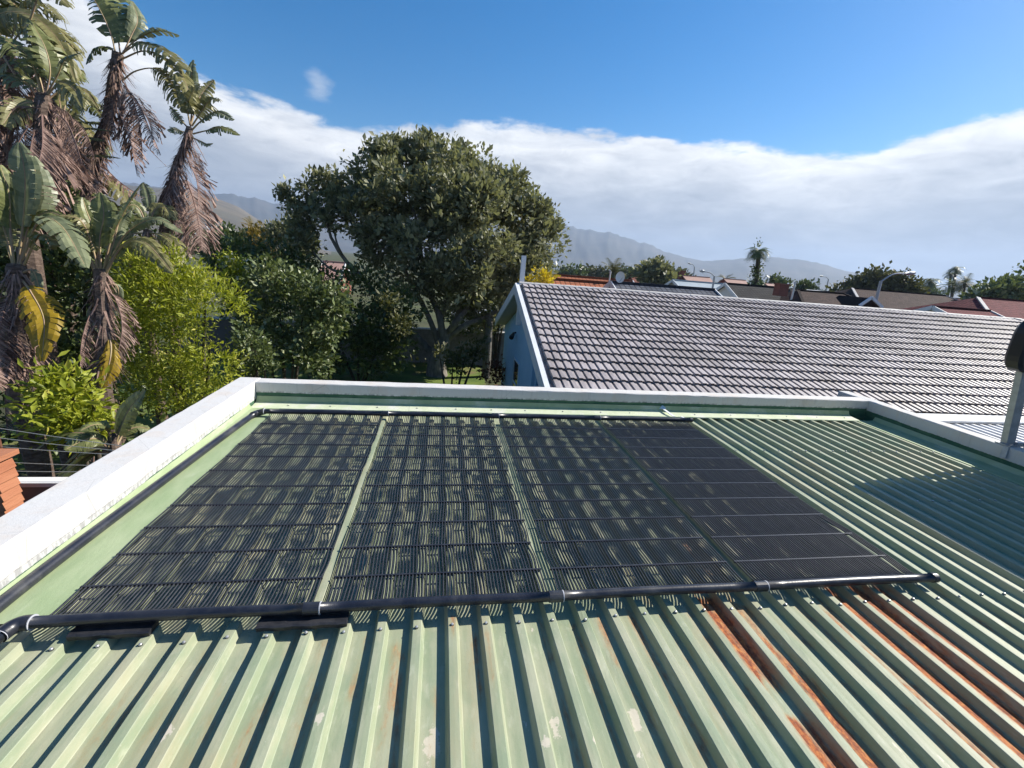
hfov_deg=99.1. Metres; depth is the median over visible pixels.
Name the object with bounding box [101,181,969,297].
mountains
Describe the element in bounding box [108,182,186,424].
strelitzia
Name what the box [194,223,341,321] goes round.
tall dark bush
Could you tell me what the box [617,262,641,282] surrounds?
leafy tree
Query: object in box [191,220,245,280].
leafy tree
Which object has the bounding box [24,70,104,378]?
strelitzia
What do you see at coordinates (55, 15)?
strelitzia
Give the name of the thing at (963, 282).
palm tree
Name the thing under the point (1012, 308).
house
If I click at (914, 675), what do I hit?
flat roofed house
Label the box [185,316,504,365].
garden wall
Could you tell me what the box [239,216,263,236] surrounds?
palm tree
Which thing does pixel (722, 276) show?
palm tree
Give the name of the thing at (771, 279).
leafy tree
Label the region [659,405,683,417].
plastic clip
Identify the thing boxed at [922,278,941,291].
palm tree
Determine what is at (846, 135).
sky
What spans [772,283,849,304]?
house
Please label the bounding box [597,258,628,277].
palm tree
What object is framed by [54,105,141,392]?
strelitzia
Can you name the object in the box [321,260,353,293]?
house
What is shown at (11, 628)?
return pipe
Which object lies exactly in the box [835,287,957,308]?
house
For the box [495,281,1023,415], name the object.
house
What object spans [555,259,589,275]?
leafy tree
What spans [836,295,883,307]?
roof
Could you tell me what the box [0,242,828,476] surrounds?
ground
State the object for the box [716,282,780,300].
house
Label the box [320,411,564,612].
solar heating mat
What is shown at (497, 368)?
red tipped plant
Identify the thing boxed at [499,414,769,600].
solar heating mat
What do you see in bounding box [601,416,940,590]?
solar heating mat
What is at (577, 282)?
house
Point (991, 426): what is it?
patio roof
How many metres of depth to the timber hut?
3.89 m
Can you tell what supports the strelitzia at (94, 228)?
on the ground at (335, 256)
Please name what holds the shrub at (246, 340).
on the lawn at (413, 374)
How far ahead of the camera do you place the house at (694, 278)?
76.93 m
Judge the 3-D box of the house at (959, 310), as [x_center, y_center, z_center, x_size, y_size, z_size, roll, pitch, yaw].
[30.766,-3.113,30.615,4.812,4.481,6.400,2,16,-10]
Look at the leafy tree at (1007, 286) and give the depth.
49.08 m
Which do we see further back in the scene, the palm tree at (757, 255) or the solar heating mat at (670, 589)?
the palm tree at (757, 255)
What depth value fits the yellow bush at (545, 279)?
16.40 m
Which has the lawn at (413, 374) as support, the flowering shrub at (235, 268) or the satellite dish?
the flowering shrub at (235, 268)
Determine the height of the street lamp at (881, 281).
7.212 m
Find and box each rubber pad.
[66,621,158,640]
[255,612,349,631]
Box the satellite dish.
[616,271,624,282]
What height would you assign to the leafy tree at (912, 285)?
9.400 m
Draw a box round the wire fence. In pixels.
[0,428,121,471]
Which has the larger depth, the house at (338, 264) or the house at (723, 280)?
the house at (723, 280)
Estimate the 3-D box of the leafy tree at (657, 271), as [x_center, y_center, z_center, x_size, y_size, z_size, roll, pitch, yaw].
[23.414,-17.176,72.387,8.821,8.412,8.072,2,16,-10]
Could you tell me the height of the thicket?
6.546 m
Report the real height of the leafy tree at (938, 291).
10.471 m
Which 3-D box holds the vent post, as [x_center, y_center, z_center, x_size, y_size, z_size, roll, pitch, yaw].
[0.259,-2.664,12.497,0.141,1.954,0.110,2,16,-10]
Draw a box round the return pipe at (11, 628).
[0,614,38,643]
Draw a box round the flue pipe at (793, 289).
[790,282,796,299]
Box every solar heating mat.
[28,409,388,628]
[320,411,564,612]
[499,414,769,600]
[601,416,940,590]
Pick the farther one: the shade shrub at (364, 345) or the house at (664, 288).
the house at (664, 288)
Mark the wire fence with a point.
(1, 446)
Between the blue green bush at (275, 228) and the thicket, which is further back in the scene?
the blue green bush at (275, 228)
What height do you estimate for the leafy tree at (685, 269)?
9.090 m
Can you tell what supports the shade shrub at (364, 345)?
on the lawn at (413, 374)
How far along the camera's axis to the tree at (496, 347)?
20.99 m
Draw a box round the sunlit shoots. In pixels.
[372,288,493,384]
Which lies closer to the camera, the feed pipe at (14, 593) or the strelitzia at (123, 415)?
the feed pipe at (14, 593)
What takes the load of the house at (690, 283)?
on the ground at (335, 256)
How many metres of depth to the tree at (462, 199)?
17.77 m
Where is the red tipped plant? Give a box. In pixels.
[476,353,505,385]
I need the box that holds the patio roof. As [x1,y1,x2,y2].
[917,413,1023,447]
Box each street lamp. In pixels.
[700,270,714,287]
[875,271,915,299]
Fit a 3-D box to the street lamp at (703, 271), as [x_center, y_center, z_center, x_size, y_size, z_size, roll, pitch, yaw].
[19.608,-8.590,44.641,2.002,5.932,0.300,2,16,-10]
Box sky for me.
[0,0,1023,287]
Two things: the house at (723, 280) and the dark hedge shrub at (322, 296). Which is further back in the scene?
the house at (723, 280)
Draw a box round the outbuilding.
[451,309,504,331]
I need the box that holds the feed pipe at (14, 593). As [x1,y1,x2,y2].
[0,408,270,612]
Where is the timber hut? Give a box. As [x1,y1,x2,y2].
[0,448,24,516]
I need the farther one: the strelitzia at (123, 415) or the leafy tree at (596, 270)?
the leafy tree at (596, 270)
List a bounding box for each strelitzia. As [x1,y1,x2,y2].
[0,0,68,452]
[0,0,118,476]
[0,142,90,476]
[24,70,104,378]
[34,388,149,476]
[47,183,182,463]
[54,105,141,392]
[72,0,198,442]
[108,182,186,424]
[153,60,239,411]
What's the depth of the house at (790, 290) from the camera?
54.42 m
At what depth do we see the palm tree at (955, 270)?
128.26 m
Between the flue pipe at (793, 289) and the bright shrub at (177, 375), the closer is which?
the bright shrub at (177, 375)
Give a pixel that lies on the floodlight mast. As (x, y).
(1014, 358)
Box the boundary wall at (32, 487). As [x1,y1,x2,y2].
[18,477,67,502]
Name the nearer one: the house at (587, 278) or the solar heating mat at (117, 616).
the solar heating mat at (117, 616)
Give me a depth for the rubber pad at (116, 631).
2.01 m
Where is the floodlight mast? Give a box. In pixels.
[995,321,1023,458]
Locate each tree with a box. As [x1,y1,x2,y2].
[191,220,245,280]
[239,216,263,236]
[271,124,571,377]
[439,271,507,366]
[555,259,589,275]
[582,263,608,277]
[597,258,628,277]
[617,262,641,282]
[629,255,685,283]
[674,266,696,278]
[717,274,735,280]
[744,237,770,284]
[764,271,781,282]
[775,276,820,289]
[822,260,907,291]
[885,267,930,293]
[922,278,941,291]
[925,283,946,294]
[939,277,965,297]
[940,272,956,295]
[945,266,964,296]
[948,273,978,294]
[957,269,1023,299]
[1011,260,1023,283]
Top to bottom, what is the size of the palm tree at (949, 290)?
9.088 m
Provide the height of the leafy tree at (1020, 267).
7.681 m
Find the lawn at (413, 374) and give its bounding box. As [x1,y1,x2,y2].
[0,354,485,469]
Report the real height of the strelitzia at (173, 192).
8.782 m
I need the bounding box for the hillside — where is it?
[101,183,330,254]
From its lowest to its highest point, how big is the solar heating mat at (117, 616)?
0.084 m
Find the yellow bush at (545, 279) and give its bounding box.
[518,262,560,283]
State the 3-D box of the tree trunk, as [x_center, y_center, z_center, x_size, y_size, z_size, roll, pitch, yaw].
[-1.074,-1.614,19.269,0.380,2.752,0.380,2,16,-10]
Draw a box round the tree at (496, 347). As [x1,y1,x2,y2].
[439,271,507,366]
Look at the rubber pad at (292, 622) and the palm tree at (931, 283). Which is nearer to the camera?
the rubber pad at (292, 622)
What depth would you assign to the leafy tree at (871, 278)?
70.48 m
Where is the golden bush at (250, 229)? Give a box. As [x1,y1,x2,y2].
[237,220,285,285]
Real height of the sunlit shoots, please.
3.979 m
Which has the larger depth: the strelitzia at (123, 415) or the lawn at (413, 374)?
the lawn at (413, 374)
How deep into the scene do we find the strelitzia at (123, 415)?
5.55 m
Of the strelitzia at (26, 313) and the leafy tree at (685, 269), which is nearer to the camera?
the strelitzia at (26, 313)
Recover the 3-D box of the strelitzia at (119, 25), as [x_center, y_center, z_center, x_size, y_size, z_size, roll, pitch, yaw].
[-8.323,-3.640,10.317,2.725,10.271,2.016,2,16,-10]
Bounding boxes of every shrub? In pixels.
[0,350,134,474]
[108,236,261,421]
[211,245,252,366]
[215,251,356,381]
[222,317,286,378]
[278,259,428,381]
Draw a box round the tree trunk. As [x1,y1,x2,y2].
[482,316,492,377]
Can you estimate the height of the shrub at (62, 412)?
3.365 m
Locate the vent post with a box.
[516,255,525,324]
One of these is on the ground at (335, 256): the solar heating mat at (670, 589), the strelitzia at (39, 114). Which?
the strelitzia at (39, 114)
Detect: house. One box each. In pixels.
[0,377,1023,767]
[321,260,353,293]
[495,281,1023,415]
[534,273,633,281]
[534,277,607,286]
[602,280,721,295]
[665,279,722,288]
[678,270,712,281]
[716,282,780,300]
[717,278,746,283]
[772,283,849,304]
[788,288,829,291]
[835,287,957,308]
[902,296,1023,318]
[915,305,1003,316]
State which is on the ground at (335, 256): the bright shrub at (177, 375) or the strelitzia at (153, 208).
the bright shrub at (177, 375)
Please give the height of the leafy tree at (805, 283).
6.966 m
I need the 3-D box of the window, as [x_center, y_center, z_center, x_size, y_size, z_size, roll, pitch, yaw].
[0.097,-0.006,14.128,0.040,1.550,1.000,2,16,-10]
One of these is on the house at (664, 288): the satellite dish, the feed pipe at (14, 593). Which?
the satellite dish
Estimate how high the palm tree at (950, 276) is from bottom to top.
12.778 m
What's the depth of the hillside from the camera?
914.06 m
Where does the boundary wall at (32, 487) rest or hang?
on the ground at (335, 256)
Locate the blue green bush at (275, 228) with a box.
[254,210,324,320]
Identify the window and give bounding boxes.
[512,357,519,385]
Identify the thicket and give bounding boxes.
[0,167,199,461]

